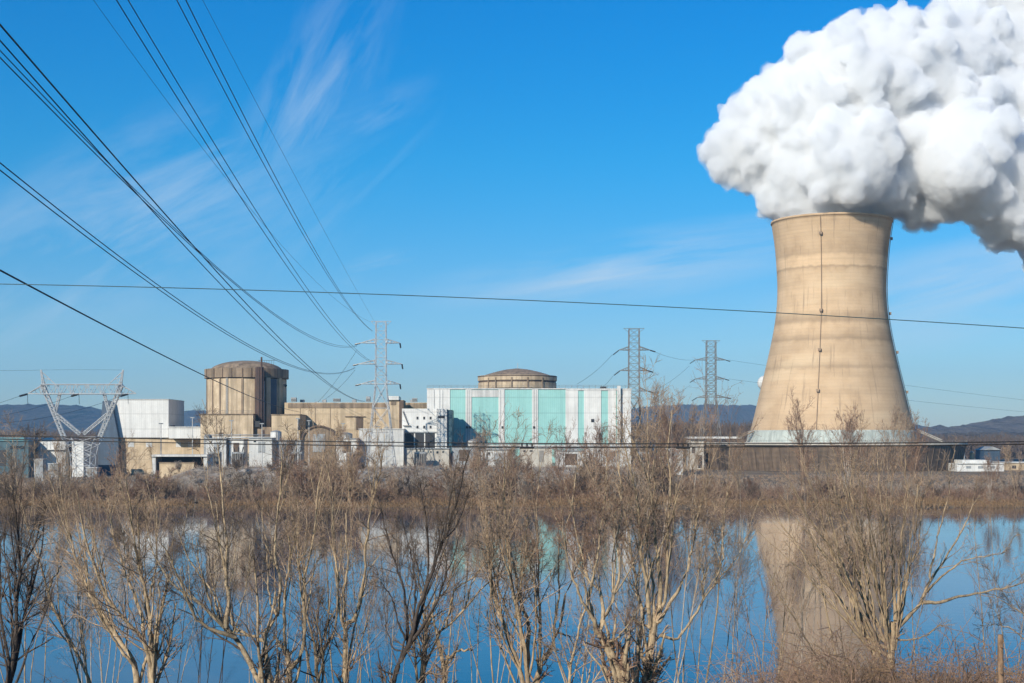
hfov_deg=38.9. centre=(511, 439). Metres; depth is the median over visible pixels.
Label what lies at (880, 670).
brambles
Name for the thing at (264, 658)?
bare tree
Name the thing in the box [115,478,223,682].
bare tree
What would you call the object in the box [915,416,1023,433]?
hills
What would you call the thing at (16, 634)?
bare tree
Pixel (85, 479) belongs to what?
bare bush
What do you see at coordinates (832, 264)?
cooling tower
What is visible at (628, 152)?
sky
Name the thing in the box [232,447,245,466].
transformer
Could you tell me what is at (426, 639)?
bare tree
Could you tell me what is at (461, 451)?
door
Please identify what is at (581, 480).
bare bush
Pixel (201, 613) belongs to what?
bare tree
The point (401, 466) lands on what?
undergrowth
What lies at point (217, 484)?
bare bush
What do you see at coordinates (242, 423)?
auxiliary building
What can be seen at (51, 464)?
equipment cabinet
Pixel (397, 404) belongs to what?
stair tower
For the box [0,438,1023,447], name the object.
roadside cable
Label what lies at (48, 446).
white warehouse
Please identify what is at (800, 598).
bare tree
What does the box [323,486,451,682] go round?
bare tree
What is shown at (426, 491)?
bare bush
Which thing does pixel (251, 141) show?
overhead wire
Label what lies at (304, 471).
bare bush
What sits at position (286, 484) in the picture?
bare bush
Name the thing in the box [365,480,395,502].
bare bush
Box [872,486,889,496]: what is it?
bare bush
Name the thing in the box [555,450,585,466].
storage shed
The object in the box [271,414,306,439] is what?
annex building
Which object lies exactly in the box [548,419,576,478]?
bare tree
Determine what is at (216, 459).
transformer
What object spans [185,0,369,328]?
overhead wire
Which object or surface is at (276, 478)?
bare bush
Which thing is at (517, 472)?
bare bush
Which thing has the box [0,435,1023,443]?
roadside cable
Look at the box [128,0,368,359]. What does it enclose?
overhead wire
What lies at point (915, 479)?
bare bush
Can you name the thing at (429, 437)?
garage door
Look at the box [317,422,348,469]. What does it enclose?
bare tree
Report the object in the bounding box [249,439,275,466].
site trailer
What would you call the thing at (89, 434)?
woods
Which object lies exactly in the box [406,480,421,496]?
bare bush
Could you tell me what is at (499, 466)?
bare bush
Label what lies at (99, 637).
bare tree
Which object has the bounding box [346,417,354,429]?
door panel
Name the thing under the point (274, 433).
storage tank
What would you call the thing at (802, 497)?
bare bush
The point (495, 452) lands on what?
storage shed
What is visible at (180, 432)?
white wing building
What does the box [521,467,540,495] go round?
bare bush
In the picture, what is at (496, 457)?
door
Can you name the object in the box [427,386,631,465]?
striped hall
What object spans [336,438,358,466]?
site trailer
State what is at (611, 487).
bare bush
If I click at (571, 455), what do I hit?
door
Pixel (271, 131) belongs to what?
overhead wire
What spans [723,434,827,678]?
bare tree
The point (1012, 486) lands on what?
bare bush
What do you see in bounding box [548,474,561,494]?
bare bush
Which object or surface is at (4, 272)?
overhead cable
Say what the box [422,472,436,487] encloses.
bare bush
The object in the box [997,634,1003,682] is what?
fence post
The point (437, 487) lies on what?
bare bush
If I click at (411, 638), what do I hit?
bare tree
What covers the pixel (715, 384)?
lattice pylon
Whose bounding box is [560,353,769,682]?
bare tree
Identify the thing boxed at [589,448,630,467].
storage shed
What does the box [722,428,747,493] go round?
bare tree
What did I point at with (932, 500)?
reeds
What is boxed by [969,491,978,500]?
bare bush
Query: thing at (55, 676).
undergrowth
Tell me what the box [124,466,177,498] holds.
bare bush
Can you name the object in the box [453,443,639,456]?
pipe bridge
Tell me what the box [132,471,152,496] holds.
bare bush
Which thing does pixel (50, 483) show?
bare bush
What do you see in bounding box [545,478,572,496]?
bare bush
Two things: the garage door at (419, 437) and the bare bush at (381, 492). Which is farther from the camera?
the garage door at (419, 437)
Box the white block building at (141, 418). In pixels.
[98,399,199,474]
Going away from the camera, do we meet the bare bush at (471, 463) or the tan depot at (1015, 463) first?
the bare bush at (471, 463)
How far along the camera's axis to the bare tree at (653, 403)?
350.98 m
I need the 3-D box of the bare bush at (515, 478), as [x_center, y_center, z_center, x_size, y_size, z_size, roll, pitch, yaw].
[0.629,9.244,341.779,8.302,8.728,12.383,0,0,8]
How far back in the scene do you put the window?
499.85 m
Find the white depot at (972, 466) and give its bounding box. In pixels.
[947,460,1003,471]
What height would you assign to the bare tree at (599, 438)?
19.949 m
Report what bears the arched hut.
on the ground
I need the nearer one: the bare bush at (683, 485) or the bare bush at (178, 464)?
the bare bush at (683, 485)
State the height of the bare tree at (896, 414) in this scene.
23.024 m
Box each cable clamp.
[520,444,533,448]
[676,444,689,448]
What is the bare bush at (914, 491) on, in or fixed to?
on the ground
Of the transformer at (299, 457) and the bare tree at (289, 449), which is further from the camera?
the transformer at (299, 457)
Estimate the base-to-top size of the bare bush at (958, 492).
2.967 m
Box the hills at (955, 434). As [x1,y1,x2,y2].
[917,431,1023,439]
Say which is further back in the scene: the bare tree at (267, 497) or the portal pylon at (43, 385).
the portal pylon at (43, 385)
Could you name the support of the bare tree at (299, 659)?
on the ground
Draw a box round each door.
[0,450,5,465]
[313,434,324,451]
[356,417,362,429]
[405,433,413,447]
[415,433,423,447]
[425,433,434,447]
[459,450,468,460]
[494,453,503,463]
[539,451,543,461]
[566,454,576,464]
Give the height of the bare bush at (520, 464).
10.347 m
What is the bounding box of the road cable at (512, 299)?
[4,284,1023,328]
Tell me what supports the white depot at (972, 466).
on the ground
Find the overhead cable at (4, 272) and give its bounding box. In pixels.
[0,269,297,411]
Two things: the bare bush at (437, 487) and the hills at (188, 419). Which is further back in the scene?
the hills at (188, 419)
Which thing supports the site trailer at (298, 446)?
on the ground
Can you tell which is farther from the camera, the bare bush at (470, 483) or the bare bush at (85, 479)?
the bare bush at (85, 479)
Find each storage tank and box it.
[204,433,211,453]
[270,429,281,467]
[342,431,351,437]
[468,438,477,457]
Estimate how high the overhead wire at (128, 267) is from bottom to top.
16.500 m
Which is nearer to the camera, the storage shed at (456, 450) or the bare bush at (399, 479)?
the bare bush at (399, 479)
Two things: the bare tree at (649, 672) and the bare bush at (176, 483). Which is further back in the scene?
the bare bush at (176, 483)
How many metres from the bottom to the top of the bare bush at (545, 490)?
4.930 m
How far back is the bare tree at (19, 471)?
338.20 m
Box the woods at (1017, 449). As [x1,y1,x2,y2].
[920,433,1023,458]
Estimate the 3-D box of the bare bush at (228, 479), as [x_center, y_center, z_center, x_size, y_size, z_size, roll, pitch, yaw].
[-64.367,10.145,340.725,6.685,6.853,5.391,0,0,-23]
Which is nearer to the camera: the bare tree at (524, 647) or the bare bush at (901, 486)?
the bare tree at (524, 647)
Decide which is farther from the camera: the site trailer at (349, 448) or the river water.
the site trailer at (349, 448)
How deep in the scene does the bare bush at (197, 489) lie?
344.20 m
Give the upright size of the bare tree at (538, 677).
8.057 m
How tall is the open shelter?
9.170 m
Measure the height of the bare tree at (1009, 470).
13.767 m
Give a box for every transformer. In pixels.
[208,447,221,466]
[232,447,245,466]
[290,447,302,465]
[346,447,358,462]
[414,447,425,467]
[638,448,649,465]
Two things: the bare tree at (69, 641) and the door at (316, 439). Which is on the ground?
the bare tree at (69, 641)
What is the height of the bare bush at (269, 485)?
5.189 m
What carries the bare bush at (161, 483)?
on the ground
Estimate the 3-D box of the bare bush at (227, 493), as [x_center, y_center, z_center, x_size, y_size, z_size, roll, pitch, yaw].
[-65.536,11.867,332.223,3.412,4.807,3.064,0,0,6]
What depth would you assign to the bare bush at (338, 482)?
328.04 m
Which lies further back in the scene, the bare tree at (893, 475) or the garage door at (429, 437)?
the garage door at (429, 437)
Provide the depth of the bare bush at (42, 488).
332.05 m
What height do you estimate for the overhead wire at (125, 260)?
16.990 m
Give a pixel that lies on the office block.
(427, 425)
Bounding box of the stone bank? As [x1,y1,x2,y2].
[168,467,679,486]
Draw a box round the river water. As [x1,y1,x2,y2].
[0,506,1023,682]
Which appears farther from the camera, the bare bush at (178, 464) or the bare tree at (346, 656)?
the bare bush at (178, 464)
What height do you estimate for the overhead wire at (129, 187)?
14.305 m
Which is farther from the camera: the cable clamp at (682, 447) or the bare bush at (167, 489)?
the bare bush at (167, 489)
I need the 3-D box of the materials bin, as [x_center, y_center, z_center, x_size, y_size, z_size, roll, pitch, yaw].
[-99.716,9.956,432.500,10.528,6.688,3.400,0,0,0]
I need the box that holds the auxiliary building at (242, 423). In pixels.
[200,414,256,464]
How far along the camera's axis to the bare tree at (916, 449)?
348.25 m
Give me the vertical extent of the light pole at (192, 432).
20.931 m
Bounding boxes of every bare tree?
[0,411,115,682]
[0,418,64,682]
[0,450,89,682]
[7,447,26,492]
[13,439,191,682]
[51,437,73,481]
[53,484,154,682]
[54,480,161,682]
[98,448,263,682]
[106,431,136,493]
[109,400,310,682]
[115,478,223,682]
[219,472,331,682]
[228,433,335,682]
[247,400,374,682]
[267,451,360,682]
[272,431,302,487]
[278,434,385,682]
[287,437,409,682]
[304,412,415,682]
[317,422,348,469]
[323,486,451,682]
[347,434,367,482]
[358,425,483,682]
[379,422,508,682]
[386,505,535,682]
[420,416,547,682]
[432,468,544,682]
[449,403,579,682]
[465,426,490,474]
[495,439,523,487]
[506,420,611,682]
[517,508,651,682]
[531,413,654,682]
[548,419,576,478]
[549,449,680,682]
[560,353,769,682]
[576,414,612,472]
[592,387,738,682]
[632,379,685,461]
[646,395,690,485]
[652,357,762,682]
[664,463,782,682]
[676,403,717,483]
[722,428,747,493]
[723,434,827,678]
[745,409,1023,678]
[746,468,849,679]
[783,388,823,494]
[819,405,917,673]
[824,429,943,680]
[825,402,868,489]
[874,402,918,493]
[899,404,932,477]
[949,457,1023,681]
[969,529,1023,639]
[979,453,1004,493]
[1001,445,1023,497]
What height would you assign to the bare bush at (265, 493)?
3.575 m
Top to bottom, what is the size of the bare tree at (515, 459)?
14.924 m
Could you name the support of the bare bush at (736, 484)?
on the ground
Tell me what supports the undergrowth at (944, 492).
on the ground
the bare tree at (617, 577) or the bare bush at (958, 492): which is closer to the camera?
the bare tree at (617, 577)
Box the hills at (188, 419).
[184,410,205,426]
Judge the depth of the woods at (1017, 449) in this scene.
1033.85 m
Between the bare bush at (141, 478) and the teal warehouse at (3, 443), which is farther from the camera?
the teal warehouse at (3, 443)
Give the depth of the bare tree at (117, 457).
339.38 m
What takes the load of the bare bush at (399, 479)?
on the ground
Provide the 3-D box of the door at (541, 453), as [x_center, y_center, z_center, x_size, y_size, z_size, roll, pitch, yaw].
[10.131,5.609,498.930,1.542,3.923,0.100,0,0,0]
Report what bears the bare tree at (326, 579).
on the ground
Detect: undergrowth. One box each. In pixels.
[0,482,1023,504]
[1,653,86,682]
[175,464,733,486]
[681,474,1023,487]
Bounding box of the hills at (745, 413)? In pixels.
[631,404,925,428]
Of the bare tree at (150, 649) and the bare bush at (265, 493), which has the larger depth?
the bare bush at (265, 493)
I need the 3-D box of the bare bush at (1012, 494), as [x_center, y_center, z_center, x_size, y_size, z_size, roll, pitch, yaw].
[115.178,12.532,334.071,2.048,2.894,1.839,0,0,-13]
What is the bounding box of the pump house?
[686,437,737,468]
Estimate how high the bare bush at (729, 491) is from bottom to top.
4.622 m
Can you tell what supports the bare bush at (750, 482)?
on the ground
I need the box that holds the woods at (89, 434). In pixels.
[0,427,99,446]
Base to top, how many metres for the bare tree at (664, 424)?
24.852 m
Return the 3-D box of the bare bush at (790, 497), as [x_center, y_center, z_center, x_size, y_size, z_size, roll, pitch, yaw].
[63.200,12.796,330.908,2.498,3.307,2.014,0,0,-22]
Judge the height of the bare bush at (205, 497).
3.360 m
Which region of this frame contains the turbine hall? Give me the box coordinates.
[284,400,426,437]
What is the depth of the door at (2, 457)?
499.85 m
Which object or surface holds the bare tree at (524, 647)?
on the ground
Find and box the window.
[10,446,24,448]
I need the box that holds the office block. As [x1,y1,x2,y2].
[402,409,453,466]
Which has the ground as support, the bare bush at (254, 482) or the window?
the bare bush at (254, 482)
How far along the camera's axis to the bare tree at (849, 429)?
343.50 m
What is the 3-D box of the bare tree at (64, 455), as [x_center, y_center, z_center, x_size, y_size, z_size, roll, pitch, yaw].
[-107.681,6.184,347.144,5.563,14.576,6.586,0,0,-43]
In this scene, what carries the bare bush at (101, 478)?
on the ground
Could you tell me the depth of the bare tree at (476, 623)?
50.86 m
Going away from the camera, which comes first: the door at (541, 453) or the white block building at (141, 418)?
the door at (541, 453)
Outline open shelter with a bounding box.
[151,454,213,477]
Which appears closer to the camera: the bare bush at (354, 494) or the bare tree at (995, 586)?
the bare tree at (995, 586)
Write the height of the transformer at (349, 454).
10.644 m
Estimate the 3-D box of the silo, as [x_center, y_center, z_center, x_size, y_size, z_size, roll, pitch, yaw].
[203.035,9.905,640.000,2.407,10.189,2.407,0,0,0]
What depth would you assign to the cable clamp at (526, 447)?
25.98 m
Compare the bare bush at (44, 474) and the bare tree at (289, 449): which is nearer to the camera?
the bare tree at (289, 449)
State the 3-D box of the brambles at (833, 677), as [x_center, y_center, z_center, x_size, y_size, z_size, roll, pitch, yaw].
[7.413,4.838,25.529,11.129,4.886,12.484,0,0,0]
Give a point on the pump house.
(696, 449)
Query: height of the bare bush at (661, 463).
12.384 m
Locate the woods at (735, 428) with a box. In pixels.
[631,420,751,461]
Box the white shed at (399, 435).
[359,429,404,467]
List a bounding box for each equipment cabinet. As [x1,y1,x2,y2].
[34,459,45,483]
[47,463,60,476]
[85,467,99,479]
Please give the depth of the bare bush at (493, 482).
334.97 m
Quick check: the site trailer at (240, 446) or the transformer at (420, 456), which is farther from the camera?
the site trailer at (240, 446)
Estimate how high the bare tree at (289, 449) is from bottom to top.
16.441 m
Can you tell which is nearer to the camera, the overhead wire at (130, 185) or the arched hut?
the overhead wire at (130, 185)
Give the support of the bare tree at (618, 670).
on the ground
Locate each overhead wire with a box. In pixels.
[0,24,360,400]
[0,40,362,401]
[0,50,356,345]
[0,57,355,347]
[0,162,350,372]
[0,170,349,373]
[6,396,119,422]
[94,1,367,320]
[116,0,366,359]
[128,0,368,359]
[176,0,371,330]
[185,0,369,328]
[203,1,371,316]
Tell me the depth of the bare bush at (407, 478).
370.41 m
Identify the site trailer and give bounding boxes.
[205,438,230,466]
[228,439,247,465]
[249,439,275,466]
[279,440,304,466]
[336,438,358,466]
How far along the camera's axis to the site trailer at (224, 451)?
505.00 m
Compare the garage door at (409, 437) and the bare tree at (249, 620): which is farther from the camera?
the garage door at (409, 437)
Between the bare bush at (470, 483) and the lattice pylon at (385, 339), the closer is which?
the bare bush at (470, 483)
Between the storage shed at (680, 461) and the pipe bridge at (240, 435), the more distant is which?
the storage shed at (680, 461)
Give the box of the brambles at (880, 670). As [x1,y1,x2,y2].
[767,619,1023,682]
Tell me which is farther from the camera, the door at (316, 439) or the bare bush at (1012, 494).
the door at (316, 439)
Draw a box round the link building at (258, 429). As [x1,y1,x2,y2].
[254,421,270,438]
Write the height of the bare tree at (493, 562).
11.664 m
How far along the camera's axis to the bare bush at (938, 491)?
332.45 m
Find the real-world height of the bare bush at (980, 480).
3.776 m
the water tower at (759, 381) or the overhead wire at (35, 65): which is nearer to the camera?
the overhead wire at (35, 65)
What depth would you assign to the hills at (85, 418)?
3822.88 m
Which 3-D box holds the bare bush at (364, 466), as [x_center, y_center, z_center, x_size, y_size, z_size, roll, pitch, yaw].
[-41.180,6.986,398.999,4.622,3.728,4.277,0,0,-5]
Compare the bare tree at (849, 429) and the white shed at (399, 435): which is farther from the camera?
the white shed at (399, 435)
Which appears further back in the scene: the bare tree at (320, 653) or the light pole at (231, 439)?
the light pole at (231, 439)
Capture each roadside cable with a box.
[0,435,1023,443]
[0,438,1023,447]
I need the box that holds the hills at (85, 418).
[0,404,101,436]
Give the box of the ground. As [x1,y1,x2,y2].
[0,455,1023,507]
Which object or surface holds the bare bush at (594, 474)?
on the ground
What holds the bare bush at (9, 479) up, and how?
on the ground
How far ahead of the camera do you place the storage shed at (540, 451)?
499.00 m
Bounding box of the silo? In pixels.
[969,451,974,459]
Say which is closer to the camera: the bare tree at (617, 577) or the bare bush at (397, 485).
the bare tree at (617, 577)
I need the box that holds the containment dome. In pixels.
[478,368,556,387]
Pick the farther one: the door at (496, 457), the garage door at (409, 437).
the garage door at (409, 437)
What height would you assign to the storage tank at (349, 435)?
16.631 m
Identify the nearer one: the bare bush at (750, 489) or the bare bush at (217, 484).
the bare bush at (750, 489)
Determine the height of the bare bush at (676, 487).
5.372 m
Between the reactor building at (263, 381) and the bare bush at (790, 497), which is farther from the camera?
the reactor building at (263, 381)
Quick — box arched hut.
[302,425,335,466]
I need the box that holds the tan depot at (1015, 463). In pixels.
[993,461,1023,469]
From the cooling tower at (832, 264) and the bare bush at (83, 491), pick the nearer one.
the bare bush at (83, 491)
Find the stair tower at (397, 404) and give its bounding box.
[388,396,405,428]
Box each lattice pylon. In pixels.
[353,321,402,466]
[613,328,655,465]
[691,340,730,441]
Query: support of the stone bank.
on the ground
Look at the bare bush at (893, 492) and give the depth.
332.05 m
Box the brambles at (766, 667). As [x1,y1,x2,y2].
[646,633,945,682]
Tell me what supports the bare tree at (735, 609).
on the ground
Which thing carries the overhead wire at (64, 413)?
attached to the portal pylon at (43, 385)
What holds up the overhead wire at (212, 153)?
attached to the lattice pylon at (385, 339)
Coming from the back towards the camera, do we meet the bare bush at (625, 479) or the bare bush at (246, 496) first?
the bare bush at (625, 479)
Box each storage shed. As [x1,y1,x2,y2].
[407,448,450,467]
[452,447,476,467]
[481,449,510,467]
[519,447,551,466]
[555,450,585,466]
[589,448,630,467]
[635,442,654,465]
[657,448,682,474]
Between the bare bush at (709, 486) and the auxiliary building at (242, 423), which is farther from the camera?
the auxiliary building at (242, 423)
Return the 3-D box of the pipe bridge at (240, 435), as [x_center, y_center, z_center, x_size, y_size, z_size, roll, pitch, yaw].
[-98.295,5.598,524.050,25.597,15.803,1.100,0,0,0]
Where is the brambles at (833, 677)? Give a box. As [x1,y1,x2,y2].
[673,590,1023,682]
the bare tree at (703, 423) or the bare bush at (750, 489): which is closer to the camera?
the bare bush at (750, 489)
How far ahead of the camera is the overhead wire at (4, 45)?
108.88 m
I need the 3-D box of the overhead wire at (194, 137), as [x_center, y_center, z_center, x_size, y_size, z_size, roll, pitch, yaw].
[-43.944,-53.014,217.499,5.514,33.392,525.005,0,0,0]
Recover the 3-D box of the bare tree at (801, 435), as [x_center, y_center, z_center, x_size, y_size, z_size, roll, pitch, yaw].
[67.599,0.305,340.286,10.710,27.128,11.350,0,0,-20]
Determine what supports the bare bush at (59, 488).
on the ground
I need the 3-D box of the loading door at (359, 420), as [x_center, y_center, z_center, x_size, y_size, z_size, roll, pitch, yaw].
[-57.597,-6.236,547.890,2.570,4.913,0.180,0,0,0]
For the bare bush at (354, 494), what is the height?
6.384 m
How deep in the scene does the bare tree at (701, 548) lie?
44.38 m
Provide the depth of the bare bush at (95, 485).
332.06 m
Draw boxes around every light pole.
[190,417,194,453]
[229,420,233,465]
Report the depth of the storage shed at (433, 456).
498.00 m
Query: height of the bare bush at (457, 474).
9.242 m
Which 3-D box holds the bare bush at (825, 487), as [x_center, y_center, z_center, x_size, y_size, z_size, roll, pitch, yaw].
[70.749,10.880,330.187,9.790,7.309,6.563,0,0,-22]
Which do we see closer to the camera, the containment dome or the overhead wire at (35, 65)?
the overhead wire at (35, 65)
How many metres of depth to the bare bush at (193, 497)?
327.92 m
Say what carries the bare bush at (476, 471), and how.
on the ground
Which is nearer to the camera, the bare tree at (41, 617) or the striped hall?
the bare tree at (41, 617)
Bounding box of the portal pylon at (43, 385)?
[19,370,135,481]
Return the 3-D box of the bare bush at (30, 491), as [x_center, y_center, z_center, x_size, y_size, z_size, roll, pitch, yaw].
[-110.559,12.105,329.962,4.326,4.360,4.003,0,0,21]
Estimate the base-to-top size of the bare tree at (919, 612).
11.786 m
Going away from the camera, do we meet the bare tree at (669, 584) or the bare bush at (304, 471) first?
the bare tree at (669, 584)
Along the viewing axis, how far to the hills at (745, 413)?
4612.10 m
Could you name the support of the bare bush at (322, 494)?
on the ground
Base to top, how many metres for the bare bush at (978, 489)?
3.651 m
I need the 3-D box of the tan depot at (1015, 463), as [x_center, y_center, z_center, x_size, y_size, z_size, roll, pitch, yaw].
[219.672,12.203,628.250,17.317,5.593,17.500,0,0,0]
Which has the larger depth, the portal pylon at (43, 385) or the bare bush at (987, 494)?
the portal pylon at (43, 385)
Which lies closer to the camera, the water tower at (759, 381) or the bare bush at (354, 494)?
the bare bush at (354, 494)
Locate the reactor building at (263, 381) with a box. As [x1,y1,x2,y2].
[204,357,288,426]
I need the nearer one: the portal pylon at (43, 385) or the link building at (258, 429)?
the portal pylon at (43, 385)
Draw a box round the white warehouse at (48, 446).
[37,441,97,476]
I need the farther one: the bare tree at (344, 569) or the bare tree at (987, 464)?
the bare tree at (987, 464)
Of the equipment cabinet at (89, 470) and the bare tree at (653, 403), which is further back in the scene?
the equipment cabinet at (89, 470)
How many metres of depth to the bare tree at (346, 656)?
32.03 m
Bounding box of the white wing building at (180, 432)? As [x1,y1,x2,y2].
[168,425,199,437]
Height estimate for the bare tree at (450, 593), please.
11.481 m
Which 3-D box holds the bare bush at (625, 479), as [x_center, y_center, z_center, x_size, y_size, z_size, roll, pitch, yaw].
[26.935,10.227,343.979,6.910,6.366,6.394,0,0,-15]
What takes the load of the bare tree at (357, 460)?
on the ground
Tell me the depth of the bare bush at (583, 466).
335.91 m
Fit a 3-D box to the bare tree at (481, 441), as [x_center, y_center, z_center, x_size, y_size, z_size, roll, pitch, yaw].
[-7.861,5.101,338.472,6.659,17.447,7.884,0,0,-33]
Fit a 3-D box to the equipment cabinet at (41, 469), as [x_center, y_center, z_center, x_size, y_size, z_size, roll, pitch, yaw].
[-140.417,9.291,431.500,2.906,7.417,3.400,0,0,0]
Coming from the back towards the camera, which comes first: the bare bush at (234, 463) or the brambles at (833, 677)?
the bare bush at (234, 463)
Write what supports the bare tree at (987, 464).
on the ground
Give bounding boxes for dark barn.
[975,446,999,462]
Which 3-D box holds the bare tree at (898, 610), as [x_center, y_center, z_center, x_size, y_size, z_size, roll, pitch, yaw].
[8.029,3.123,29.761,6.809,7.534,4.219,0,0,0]
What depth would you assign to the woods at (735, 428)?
878.48 m
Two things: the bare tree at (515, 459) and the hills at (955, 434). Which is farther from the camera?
the hills at (955, 434)
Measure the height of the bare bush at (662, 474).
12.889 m
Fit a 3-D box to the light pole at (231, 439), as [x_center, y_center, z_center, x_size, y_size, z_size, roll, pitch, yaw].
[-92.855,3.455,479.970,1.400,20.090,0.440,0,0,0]
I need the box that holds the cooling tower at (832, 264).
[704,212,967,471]
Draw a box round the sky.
[0,0,1023,426]
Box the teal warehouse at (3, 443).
[0,437,54,477]
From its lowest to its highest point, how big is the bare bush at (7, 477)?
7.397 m
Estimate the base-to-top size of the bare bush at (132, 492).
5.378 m
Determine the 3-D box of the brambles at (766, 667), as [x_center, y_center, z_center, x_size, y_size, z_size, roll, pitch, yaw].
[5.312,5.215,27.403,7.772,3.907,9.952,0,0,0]
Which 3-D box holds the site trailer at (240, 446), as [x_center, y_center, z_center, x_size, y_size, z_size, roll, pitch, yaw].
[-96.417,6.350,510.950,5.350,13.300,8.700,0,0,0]
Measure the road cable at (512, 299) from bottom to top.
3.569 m
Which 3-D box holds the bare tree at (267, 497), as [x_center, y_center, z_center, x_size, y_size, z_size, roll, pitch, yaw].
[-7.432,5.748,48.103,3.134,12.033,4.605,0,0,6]
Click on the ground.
(755, 473)
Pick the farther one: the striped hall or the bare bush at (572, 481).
the striped hall
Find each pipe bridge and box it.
[205,434,269,439]
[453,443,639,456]
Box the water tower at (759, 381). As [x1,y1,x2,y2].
[757,376,763,388]
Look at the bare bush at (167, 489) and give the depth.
333.34 m
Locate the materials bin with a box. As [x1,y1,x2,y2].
[159,462,196,478]
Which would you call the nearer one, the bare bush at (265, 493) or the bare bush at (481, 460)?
the bare bush at (265, 493)
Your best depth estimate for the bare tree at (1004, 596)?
33.70 m
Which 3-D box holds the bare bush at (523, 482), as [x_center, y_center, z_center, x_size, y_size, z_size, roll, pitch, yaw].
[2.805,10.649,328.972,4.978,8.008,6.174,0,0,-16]
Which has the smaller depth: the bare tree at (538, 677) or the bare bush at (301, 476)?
the bare tree at (538, 677)
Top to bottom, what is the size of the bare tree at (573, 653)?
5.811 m
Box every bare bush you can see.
[0,468,15,489]
[0,474,16,498]
[19,484,35,497]
[30,476,53,498]
[42,470,55,485]
[43,477,56,494]
[47,480,70,499]
[65,479,88,500]
[81,473,99,481]
[85,478,103,496]
[87,467,118,493]
[123,481,144,501]
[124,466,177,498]
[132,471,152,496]
[155,473,168,496]
[161,476,175,498]
[171,478,181,496]
[174,461,182,471]
[184,493,194,501]
[194,483,204,492]
[201,490,213,500]
[205,475,231,493]
[220,482,231,498]
[223,469,250,495]
[227,456,246,471]
[240,471,265,493]
[240,484,254,503]
[260,476,278,492]
[260,488,270,498]
[271,458,337,499]
[272,459,308,485]
[272,469,283,488]
[275,481,292,501]
[281,465,300,494]
[307,478,326,499]
[316,459,359,503]
[351,475,367,501]
[359,459,370,471]
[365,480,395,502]
[386,472,404,500]
[392,473,406,487]
[398,469,416,488]
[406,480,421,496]
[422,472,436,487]
[424,486,432,496]
[425,473,444,494]
[437,462,466,497]
[440,478,461,497]
[459,473,478,498]
[465,450,489,495]
[466,455,493,485]
[468,465,495,498]
[474,462,531,498]
[487,469,501,496]
[492,459,505,484]
[498,461,529,495]
[505,453,532,483]
[516,472,533,501]
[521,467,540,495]
[541,481,558,499]
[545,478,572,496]
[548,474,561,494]
[563,471,579,491]
[569,469,593,496]
[570,449,608,495]
[585,458,611,497]
[601,475,619,499]
[613,471,639,490]
[629,446,680,494]
[635,445,683,496]
[668,477,680,495]
[681,475,700,495]
[696,480,719,497]
[718,483,737,497]
[731,480,742,490]
[741,482,756,498]
[743,475,761,492]
[783,489,793,498]
[800,472,839,499]
[801,492,808,501]
[828,478,846,499]
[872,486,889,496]
[887,482,900,498]
[899,478,910,494]
[911,472,923,489]
[911,483,925,496]
[932,485,944,494]
[947,488,962,496]
[969,483,986,494]
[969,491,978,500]
[975,475,987,482]
[986,491,996,502]
[1001,480,1021,492]
[1007,490,1015,499]
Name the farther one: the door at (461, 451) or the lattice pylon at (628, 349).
the lattice pylon at (628, 349)
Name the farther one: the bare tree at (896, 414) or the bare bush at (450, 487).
the bare tree at (896, 414)
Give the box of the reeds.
[0,494,1023,507]
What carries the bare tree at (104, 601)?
on the ground
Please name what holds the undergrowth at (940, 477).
on the ground
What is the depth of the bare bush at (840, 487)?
329.99 m
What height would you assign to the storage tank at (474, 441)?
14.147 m
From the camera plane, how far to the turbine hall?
548.00 m

